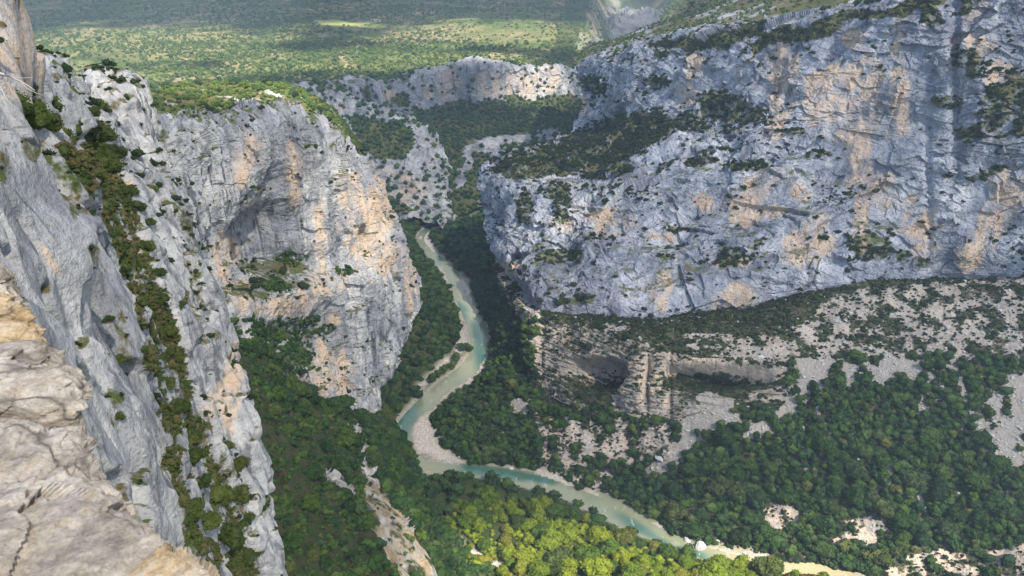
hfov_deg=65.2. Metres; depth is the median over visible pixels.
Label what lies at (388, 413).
tree
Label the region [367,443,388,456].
tree
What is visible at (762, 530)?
tree
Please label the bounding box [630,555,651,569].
tree
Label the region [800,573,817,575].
tree
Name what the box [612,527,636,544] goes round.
tree
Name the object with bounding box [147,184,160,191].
shrub
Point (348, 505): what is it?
tree
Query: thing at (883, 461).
tree
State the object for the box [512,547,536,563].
tree
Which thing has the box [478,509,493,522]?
tree
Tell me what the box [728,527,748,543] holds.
tree
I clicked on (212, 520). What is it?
shrub
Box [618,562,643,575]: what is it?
tree
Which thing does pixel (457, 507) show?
tree
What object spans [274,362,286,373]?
tree
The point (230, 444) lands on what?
shrub
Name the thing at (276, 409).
tree
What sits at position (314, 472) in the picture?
tree
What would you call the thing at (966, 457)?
tree
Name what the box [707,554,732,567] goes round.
tree
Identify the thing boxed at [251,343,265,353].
tree
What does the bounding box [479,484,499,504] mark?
tree
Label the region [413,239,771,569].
river stones
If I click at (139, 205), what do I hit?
shrub
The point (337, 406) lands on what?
tree
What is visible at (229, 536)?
shrub
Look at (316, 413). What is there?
tree
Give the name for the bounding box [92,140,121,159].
shrub
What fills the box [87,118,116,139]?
shrub
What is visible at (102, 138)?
shrub
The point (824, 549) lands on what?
tree
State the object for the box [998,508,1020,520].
tree
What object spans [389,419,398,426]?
tree
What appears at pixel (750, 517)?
tree
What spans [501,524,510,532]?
tree
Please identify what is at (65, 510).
rock ledge
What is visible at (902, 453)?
tree
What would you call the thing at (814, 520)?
tree
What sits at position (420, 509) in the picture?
woods
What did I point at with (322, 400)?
tree
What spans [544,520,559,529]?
tree
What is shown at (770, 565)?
tree
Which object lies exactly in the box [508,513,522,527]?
tree
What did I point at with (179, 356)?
shrub
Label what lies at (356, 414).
tree
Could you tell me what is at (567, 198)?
shrub
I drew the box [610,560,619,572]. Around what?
tree
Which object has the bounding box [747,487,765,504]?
tree
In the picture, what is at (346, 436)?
tree
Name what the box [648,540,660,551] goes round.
tree
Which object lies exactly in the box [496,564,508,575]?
tree
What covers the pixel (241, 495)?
shrub
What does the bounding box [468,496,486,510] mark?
tree
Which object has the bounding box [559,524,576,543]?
tree
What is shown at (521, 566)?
tree
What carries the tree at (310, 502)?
on the spur
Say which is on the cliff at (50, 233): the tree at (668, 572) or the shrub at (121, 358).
the shrub at (121, 358)
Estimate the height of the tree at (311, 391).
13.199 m
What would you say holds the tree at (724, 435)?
on the slope
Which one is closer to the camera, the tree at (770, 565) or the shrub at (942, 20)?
the tree at (770, 565)
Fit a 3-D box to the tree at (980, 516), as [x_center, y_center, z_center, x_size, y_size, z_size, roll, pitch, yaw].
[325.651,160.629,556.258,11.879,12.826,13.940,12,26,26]
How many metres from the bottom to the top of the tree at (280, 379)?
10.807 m
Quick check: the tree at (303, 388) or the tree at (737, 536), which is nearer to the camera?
the tree at (303, 388)
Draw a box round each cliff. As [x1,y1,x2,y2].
[0,0,45,103]
[0,50,287,575]
[157,96,422,413]
[292,56,581,215]
[298,82,456,228]
[476,0,1023,319]
[588,38,602,43]
[606,4,663,38]
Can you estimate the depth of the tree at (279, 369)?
444.56 m
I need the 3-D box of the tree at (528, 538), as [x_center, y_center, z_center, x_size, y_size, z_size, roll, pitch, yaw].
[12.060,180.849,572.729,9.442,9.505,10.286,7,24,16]
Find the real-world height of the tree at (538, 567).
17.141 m
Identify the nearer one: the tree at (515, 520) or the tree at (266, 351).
the tree at (266, 351)
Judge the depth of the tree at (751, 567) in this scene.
550.35 m
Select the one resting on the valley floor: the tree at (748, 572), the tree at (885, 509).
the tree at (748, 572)
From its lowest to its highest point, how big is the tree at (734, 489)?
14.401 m
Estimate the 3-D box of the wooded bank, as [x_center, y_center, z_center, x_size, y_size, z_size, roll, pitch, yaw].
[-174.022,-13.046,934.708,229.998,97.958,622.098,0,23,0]
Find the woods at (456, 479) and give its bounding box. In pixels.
[384,207,948,570]
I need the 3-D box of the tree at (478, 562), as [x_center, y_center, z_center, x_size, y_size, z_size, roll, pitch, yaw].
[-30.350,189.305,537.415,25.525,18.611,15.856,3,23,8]
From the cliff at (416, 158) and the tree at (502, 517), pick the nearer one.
the tree at (502, 517)
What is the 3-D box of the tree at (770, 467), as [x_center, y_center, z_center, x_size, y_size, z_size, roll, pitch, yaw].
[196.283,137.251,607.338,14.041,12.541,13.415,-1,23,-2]
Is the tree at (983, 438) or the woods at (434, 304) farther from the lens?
the woods at (434, 304)
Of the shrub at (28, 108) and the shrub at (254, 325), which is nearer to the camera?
the shrub at (28, 108)
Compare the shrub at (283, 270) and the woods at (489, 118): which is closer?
the shrub at (283, 270)
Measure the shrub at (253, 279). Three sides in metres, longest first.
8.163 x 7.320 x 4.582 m
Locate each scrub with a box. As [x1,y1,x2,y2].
[0,37,286,575]
[150,78,368,160]
[157,97,423,394]
[430,249,1023,575]
[477,0,1023,315]
[573,0,854,62]
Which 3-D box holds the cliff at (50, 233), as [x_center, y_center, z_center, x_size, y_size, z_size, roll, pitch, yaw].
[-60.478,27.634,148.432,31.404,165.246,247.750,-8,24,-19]
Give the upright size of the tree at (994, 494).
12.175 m
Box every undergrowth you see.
[238,344,460,575]
[441,499,784,575]
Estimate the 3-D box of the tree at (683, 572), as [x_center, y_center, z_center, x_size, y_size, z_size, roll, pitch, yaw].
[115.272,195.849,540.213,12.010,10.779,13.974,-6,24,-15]
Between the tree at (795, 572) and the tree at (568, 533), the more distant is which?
the tree at (568, 533)
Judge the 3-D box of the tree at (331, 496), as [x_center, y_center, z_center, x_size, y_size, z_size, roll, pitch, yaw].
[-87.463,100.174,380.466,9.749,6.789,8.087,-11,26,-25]
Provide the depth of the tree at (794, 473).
592.11 m
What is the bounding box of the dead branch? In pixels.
[0,63,43,116]
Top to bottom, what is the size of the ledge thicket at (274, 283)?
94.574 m
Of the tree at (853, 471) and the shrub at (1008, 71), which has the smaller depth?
the tree at (853, 471)
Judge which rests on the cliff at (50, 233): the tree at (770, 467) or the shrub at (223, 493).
the shrub at (223, 493)
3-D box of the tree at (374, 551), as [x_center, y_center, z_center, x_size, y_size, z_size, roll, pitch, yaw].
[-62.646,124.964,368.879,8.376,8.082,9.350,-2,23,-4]
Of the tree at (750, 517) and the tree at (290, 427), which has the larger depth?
the tree at (750, 517)
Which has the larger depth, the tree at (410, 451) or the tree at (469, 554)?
the tree at (410, 451)
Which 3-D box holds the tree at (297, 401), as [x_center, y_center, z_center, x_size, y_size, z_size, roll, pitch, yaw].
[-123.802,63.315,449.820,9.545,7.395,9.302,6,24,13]
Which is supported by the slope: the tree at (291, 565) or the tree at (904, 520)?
the tree at (904, 520)
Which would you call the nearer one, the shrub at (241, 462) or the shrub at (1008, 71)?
the shrub at (241, 462)
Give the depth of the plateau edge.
543.05 m
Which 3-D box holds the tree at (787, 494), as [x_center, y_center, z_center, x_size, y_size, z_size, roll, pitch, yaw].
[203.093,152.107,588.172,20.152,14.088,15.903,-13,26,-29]
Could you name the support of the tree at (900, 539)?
on the slope
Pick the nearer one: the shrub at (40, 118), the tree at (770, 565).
the shrub at (40, 118)
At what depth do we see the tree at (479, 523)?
580.50 m
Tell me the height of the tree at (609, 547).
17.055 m
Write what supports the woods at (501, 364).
on the slope
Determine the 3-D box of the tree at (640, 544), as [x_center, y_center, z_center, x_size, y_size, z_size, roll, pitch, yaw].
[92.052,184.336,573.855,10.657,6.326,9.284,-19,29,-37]
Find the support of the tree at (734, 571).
on the valley floor
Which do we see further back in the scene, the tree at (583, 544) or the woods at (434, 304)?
the woods at (434, 304)
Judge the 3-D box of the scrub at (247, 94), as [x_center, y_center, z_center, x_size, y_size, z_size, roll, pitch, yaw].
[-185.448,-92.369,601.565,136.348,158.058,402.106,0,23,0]
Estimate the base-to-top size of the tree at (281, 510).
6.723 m
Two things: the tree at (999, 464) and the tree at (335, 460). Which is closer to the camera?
the tree at (335, 460)
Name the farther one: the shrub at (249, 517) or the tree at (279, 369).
the tree at (279, 369)
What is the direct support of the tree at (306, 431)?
on the spur
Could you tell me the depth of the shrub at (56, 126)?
79.27 m
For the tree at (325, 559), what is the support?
on the spur
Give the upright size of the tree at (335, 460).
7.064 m
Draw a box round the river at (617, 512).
[397,211,862,575]
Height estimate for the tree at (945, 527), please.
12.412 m
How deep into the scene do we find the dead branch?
40.24 m
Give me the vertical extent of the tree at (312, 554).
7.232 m
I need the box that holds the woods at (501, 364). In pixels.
[429,243,1023,575]
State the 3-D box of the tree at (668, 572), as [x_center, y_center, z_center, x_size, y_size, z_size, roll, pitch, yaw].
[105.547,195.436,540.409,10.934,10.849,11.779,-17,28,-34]
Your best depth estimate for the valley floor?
680.49 m
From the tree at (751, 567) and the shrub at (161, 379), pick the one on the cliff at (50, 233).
the shrub at (161, 379)
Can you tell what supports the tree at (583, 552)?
on the valley floor
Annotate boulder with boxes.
[695,541,706,550]
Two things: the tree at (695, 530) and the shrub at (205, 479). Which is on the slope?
the tree at (695, 530)
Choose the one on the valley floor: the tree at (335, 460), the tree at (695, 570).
the tree at (695, 570)
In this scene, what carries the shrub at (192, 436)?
on the cliff at (50, 233)
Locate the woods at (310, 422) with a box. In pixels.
[235,329,416,575]
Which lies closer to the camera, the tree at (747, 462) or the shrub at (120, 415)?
the shrub at (120, 415)
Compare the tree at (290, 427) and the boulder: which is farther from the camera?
the boulder
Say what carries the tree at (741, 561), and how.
on the valley floor
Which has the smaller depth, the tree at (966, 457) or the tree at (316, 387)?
the tree at (316, 387)
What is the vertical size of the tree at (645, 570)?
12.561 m
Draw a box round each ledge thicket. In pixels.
[230,250,358,373]
[486,0,1023,302]
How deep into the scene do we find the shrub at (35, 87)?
77.86 m
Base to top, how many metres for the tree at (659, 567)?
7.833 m
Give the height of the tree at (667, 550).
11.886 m
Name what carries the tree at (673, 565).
on the valley floor
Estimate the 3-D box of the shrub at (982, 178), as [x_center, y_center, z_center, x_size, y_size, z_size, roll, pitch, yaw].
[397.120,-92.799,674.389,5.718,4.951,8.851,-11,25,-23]
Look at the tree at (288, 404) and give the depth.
421.18 m
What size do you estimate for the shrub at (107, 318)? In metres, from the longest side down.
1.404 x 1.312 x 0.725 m
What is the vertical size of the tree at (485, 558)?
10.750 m
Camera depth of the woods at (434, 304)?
892.29 m
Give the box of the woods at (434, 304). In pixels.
[376,224,463,411]
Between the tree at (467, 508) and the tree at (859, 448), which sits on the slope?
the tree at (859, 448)
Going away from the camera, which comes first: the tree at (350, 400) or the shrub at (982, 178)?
the tree at (350, 400)
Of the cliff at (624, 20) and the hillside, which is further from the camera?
the cliff at (624, 20)
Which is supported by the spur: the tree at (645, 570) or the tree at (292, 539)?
the tree at (292, 539)
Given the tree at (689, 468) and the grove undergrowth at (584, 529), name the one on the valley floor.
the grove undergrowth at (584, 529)
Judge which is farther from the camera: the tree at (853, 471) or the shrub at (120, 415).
the tree at (853, 471)
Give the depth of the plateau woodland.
2233.17 m
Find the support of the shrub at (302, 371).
on the cliff at (309, 193)
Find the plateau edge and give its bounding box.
[151,81,364,155]
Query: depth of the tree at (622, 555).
554.32 m
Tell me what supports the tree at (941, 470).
on the slope
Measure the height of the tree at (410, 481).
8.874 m
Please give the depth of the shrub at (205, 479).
126.75 m
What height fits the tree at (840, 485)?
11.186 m
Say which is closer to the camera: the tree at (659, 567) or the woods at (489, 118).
the tree at (659, 567)
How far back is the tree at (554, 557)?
549.64 m
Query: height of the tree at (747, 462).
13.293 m
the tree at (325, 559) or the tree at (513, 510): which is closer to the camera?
the tree at (325, 559)
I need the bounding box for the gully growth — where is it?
[53,128,259,575]
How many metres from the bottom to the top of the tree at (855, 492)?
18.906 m
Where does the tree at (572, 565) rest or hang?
on the valley floor
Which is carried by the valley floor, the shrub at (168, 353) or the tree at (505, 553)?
the tree at (505, 553)
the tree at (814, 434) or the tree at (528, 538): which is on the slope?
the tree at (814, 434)
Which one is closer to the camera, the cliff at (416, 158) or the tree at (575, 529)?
the tree at (575, 529)
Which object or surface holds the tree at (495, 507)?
on the valley floor
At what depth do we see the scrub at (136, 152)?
154.70 m
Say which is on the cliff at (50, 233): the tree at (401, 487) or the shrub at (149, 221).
the shrub at (149, 221)
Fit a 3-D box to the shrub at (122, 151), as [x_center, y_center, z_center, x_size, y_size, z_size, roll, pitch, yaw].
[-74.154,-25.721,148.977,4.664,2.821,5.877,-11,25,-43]
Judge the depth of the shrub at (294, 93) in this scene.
574.72 m
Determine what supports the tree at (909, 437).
on the slope
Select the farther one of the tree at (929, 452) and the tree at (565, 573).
the tree at (929, 452)
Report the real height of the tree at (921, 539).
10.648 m
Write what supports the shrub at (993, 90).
on the cliff at (870, 130)
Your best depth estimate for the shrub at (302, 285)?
528.72 m
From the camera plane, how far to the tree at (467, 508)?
596.09 m
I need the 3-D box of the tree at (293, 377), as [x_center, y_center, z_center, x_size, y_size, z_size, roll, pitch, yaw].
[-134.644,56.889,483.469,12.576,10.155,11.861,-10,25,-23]
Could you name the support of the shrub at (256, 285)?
on the cliff at (309, 193)
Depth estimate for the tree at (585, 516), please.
594.94 m
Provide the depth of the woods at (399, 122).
1345.48 m
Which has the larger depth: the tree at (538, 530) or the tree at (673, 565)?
the tree at (538, 530)
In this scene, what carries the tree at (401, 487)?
on the spur
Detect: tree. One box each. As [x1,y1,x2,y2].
[242,343,254,353]
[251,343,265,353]
[261,341,268,355]
[265,344,275,358]
[265,402,283,414]
[270,385,287,401]
[271,365,283,374]
[271,374,286,385]
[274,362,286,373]
[274,501,288,517]
[279,400,293,413]
[280,529,304,551]
[281,422,295,434]
[284,373,300,383]
[285,559,295,573]
[290,381,309,395]
[292,394,301,405]
[299,397,310,406]
[300,426,312,438]
[301,381,315,397]
[301,492,320,511]
[304,462,325,480]
[307,547,319,561]
[309,384,320,393]
[309,393,320,404]
[310,409,322,418]
[313,395,327,407]
[314,416,323,430]
[319,439,334,452]
[319,554,333,567]
[324,490,337,500]
[325,456,342,468]
[326,397,346,414]
[334,426,356,446]
[335,394,356,407]
[340,487,354,499]
[341,500,355,511]
[345,410,363,420]
[353,431,367,446]
[357,511,374,528]
[366,450,382,468]
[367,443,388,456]
[369,549,384,558]
[380,407,396,420]
[383,470,396,480]
[387,426,399,436]
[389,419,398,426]
[395,427,406,441]
[396,484,405,494]
[403,445,416,457]
[403,475,416,485]
[450,503,460,510]
[457,515,473,529]
[458,502,480,516]
[466,551,474,557]
[466,557,485,565]
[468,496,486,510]
[470,516,487,533]
[477,537,490,549]
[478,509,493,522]
[478,554,492,561]
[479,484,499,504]
[489,503,503,515]
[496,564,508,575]
[498,512,507,521]
[499,532,512,546]
[499,546,513,560]
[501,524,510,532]
[503,499,516,508]
[508,507,524,515]
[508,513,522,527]
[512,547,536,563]
[512,558,530,575]
[519,497,526,506]
[520,518,535,531]
[522,533,534,544]
[524,497,545,521]
[527,559,550,575]
[531,523,548,537]
[535,528,563,549]
[535,550,545,557]
[538,495,553,510]
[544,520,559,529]
[544,546,573,568]
[545,501,565,517]
[547,566,571,575]
[555,569,575,575]
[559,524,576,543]
[560,557,580,572]
[565,505,579,518]
[570,526,579,533]
[573,545,603,563]
[575,542,587,548]
[580,512,590,523]
[580,556,614,575]
[585,525,614,544]
[599,538,619,555]
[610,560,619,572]
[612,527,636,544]
[612,547,633,562]
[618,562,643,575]
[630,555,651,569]
[635,539,647,548]
[638,563,648,575]
[645,570,663,575]
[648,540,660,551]
[653,562,664,572]
[658,542,678,558]
[660,568,674,575]
[663,501,688,520]
[667,561,678,571]
[675,568,689,575]
[677,554,694,568]
[680,460,698,476]
[681,545,692,554]
[682,523,704,536]
[687,448,698,455]
[690,567,699,574]
[695,483,707,495]
[696,560,730,575]
[701,459,720,475]
[704,474,731,495]
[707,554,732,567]
[714,426,734,444]
[725,467,747,480]
[725,479,748,498]
[725,566,744,575]
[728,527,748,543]
[731,553,750,570]
[738,456,755,468]
[740,508,763,524]
[745,569,755,575]
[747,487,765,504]
[748,559,756,572]
[751,554,785,575]
[752,520,775,542]
[761,461,779,474]
[765,443,782,455]
[773,485,800,502]
[784,569,801,575]
[787,466,803,480]
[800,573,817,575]
[806,428,824,443]
[809,514,824,526]
[812,540,835,557]
[815,571,829,575]
[816,441,840,457]
[825,498,838,511]
[828,477,846,489]
[843,463,869,480]
[843,483,864,505]
[848,440,867,455]
[869,496,894,516]
[871,455,891,468]
[872,548,895,567]
[889,446,909,458]
[893,510,919,528]
[893,530,909,546]
[901,433,914,443]
[901,475,927,487]
[915,532,931,545]
[917,443,939,461]
[918,427,944,443]
[926,477,952,501]
[930,462,950,479]
[935,519,957,536]
[943,506,965,522]
[957,449,975,465]
[961,469,991,489]
[969,429,992,447]
[971,508,990,523]
[974,467,999,482]
[979,488,1005,502]
[987,454,1012,473]
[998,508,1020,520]
[1007,466,1023,482]
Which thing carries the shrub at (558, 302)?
on the cliff at (870, 130)
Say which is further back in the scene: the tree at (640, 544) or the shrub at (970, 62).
the shrub at (970, 62)
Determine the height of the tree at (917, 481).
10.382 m
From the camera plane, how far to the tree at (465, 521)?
585.13 m
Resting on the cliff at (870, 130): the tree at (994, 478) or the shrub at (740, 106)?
the shrub at (740, 106)
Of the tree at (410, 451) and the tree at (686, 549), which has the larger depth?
the tree at (410, 451)
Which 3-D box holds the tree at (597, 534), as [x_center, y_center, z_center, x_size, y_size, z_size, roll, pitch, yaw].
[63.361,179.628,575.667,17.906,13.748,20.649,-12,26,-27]
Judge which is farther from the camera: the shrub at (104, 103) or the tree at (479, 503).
the tree at (479, 503)
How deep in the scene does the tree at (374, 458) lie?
454.47 m
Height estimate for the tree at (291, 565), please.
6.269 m
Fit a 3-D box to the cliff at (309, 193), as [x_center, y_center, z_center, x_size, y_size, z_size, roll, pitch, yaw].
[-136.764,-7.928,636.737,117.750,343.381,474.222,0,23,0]
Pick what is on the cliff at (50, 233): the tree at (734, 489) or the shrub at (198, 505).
the shrub at (198, 505)
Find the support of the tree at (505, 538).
on the valley floor
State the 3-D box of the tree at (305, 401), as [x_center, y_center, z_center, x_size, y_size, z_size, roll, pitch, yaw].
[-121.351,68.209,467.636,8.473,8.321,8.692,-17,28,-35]
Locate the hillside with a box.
[575,0,854,63]
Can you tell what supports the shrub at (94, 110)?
on the cliff at (50, 233)
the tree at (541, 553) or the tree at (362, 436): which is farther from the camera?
the tree at (541, 553)
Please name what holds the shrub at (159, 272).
on the cliff at (50, 233)
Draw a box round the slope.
[436,256,1023,575]
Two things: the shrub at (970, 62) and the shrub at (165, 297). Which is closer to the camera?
the shrub at (165, 297)
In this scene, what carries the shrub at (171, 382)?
on the cliff at (50, 233)
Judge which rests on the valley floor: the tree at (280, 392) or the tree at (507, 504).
the tree at (507, 504)
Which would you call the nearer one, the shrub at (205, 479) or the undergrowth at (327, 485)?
the shrub at (205, 479)
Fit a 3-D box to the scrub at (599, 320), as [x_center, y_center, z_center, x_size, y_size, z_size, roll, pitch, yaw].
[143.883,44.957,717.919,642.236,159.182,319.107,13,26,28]
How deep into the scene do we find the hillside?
1115.41 m
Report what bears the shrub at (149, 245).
on the cliff at (50, 233)
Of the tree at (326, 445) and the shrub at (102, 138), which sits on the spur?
the tree at (326, 445)
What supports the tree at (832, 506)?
on the slope
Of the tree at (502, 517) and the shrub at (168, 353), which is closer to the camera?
the shrub at (168, 353)
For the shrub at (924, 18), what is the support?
on the cliff at (870, 130)
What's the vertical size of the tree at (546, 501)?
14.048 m
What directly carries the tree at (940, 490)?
on the slope
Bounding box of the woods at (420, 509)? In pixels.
[349,408,497,575]
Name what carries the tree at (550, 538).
on the valley floor
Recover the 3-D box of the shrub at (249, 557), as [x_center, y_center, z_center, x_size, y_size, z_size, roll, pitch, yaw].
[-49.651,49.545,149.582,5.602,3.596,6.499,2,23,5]
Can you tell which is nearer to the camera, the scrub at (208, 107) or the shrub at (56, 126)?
the shrub at (56, 126)
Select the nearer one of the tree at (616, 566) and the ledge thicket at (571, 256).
the tree at (616, 566)
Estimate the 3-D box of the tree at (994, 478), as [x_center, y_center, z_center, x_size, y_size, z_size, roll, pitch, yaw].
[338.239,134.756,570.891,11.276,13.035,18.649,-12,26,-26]
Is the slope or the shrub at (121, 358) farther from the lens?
the slope
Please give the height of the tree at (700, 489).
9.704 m
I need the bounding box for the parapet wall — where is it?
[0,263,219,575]
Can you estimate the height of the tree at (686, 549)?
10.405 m
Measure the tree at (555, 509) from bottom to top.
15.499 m
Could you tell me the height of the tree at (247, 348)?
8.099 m
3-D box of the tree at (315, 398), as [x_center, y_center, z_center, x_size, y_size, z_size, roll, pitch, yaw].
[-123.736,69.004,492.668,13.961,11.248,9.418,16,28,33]
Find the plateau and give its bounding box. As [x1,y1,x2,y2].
[23,0,720,88]
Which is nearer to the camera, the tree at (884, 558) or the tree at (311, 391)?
the tree at (311, 391)
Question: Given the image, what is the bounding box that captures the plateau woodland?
[24,0,717,89]
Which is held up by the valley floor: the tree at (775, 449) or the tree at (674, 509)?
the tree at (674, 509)
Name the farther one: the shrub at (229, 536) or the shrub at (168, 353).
the shrub at (229, 536)
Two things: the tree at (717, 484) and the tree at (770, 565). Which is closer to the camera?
the tree at (770, 565)
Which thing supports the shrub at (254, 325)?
on the cliff at (309, 193)
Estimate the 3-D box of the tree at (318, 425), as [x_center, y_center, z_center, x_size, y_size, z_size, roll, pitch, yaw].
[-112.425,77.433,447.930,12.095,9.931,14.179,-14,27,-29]
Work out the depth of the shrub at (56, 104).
102.31 m
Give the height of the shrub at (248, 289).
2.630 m
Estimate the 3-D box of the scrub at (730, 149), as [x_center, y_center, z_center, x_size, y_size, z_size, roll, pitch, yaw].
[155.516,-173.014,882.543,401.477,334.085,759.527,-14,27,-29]
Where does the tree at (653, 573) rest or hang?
on the valley floor
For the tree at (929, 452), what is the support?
on the slope
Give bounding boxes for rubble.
[486,276,1023,572]
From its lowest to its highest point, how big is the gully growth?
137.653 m
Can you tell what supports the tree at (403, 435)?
on the spur
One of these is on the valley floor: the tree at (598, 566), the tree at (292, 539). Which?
the tree at (598, 566)
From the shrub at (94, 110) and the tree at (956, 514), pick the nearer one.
the shrub at (94, 110)
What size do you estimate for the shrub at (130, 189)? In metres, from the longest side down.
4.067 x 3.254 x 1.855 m
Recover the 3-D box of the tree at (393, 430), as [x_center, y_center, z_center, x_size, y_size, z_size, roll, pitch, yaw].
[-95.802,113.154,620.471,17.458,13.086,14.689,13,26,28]
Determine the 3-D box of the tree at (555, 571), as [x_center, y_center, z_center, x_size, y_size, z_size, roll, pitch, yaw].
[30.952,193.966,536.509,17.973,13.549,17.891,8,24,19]
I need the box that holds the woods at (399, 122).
[306,81,456,223]
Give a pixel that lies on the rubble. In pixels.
(760, 358)
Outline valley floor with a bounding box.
[388,207,865,575]
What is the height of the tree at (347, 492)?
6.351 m
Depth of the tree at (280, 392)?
416.20 m
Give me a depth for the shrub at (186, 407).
126.13 m
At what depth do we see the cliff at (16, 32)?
70.89 m
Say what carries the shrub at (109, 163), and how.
on the cliff at (50, 233)
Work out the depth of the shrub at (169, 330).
134.20 m
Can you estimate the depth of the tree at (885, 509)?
562.51 m
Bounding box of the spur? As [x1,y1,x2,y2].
[238,347,471,575]
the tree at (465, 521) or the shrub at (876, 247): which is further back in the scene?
the shrub at (876, 247)
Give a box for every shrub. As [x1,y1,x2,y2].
[15,89,37,114]
[25,97,61,129]
[32,83,38,96]
[40,112,64,131]
[52,92,65,112]
[62,127,74,136]
[87,105,101,116]
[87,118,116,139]
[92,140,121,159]
[95,99,111,108]
[98,133,119,141]
[99,156,124,171]
[101,315,115,322]
[104,144,128,157]
[115,354,127,364]
[115,411,126,419]
[122,184,140,194]
[130,199,148,211]
[136,239,157,250]
[145,218,156,225]
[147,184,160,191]
[152,268,167,276]
[156,292,170,304]
[157,375,165,387]
[159,346,176,362]
[162,325,179,335]
[165,376,177,389]
[170,397,183,412]
[175,352,184,361]
[176,396,192,412]
[177,300,185,309]
[188,434,198,441]
[188,447,208,465]
[188,497,207,520]
[196,472,213,489]
[202,508,226,532]
[209,482,236,512]
[218,520,243,550]
[224,439,235,449]
[228,530,247,557]
[231,483,251,503]
[233,455,250,471]
[237,511,256,529]
[241,546,264,564]
[242,288,252,291]
[248,277,259,282]
[250,283,260,287]
[251,323,259,328]
[278,266,286,274]
[292,91,298,96]
[297,281,308,288]
[297,369,307,375]
[554,299,562,305]
[563,196,571,201]
[622,153,632,157]
[736,104,745,108]
[872,246,882,250]
[919,16,927,22]
[936,17,946,23]
[966,60,978,65]
[979,175,987,180]
[987,87,999,92]
[1001,69,1014,73]
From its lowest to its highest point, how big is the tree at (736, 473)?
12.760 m
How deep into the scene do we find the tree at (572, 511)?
597.81 m
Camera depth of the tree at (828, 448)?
597.20 m
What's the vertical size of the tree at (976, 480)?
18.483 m
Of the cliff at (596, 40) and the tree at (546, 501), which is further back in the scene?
the cliff at (596, 40)
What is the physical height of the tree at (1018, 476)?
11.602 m
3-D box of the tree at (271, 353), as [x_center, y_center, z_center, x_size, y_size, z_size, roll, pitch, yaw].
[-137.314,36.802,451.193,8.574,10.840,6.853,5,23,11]
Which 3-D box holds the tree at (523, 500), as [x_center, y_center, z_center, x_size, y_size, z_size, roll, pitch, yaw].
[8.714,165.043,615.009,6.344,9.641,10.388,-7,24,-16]
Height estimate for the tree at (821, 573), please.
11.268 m
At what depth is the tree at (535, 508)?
596.11 m
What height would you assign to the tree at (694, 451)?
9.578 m
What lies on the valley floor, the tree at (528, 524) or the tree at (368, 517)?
the tree at (528, 524)
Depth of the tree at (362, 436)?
466.60 m
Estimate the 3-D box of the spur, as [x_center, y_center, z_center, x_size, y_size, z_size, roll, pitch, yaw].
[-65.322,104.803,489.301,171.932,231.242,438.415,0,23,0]
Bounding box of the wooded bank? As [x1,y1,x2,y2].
[381,263,447,403]
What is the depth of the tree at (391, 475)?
460.19 m
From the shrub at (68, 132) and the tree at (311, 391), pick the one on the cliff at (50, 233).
the shrub at (68, 132)
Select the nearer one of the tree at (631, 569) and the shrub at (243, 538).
the shrub at (243, 538)
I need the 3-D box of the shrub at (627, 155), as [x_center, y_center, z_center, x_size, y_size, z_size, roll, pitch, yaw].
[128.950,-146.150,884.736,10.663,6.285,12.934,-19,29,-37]
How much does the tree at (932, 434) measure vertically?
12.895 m
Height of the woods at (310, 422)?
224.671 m
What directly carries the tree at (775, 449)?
on the slope
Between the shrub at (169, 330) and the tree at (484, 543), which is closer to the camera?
the shrub at (169, 330)
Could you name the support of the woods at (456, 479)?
on the valley floor
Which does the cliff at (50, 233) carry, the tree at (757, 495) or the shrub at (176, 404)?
the shrub at (176, 404)
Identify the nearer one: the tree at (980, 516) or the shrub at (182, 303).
the shrub at (182, 303)
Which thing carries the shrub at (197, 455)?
on the cliff at (50, 233)
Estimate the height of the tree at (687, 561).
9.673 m
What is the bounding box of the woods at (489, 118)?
[249,53,582,216]
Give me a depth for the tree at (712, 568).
539.72 m
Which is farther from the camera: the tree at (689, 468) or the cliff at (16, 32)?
the tree at (689, 468)
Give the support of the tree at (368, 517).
on the spur

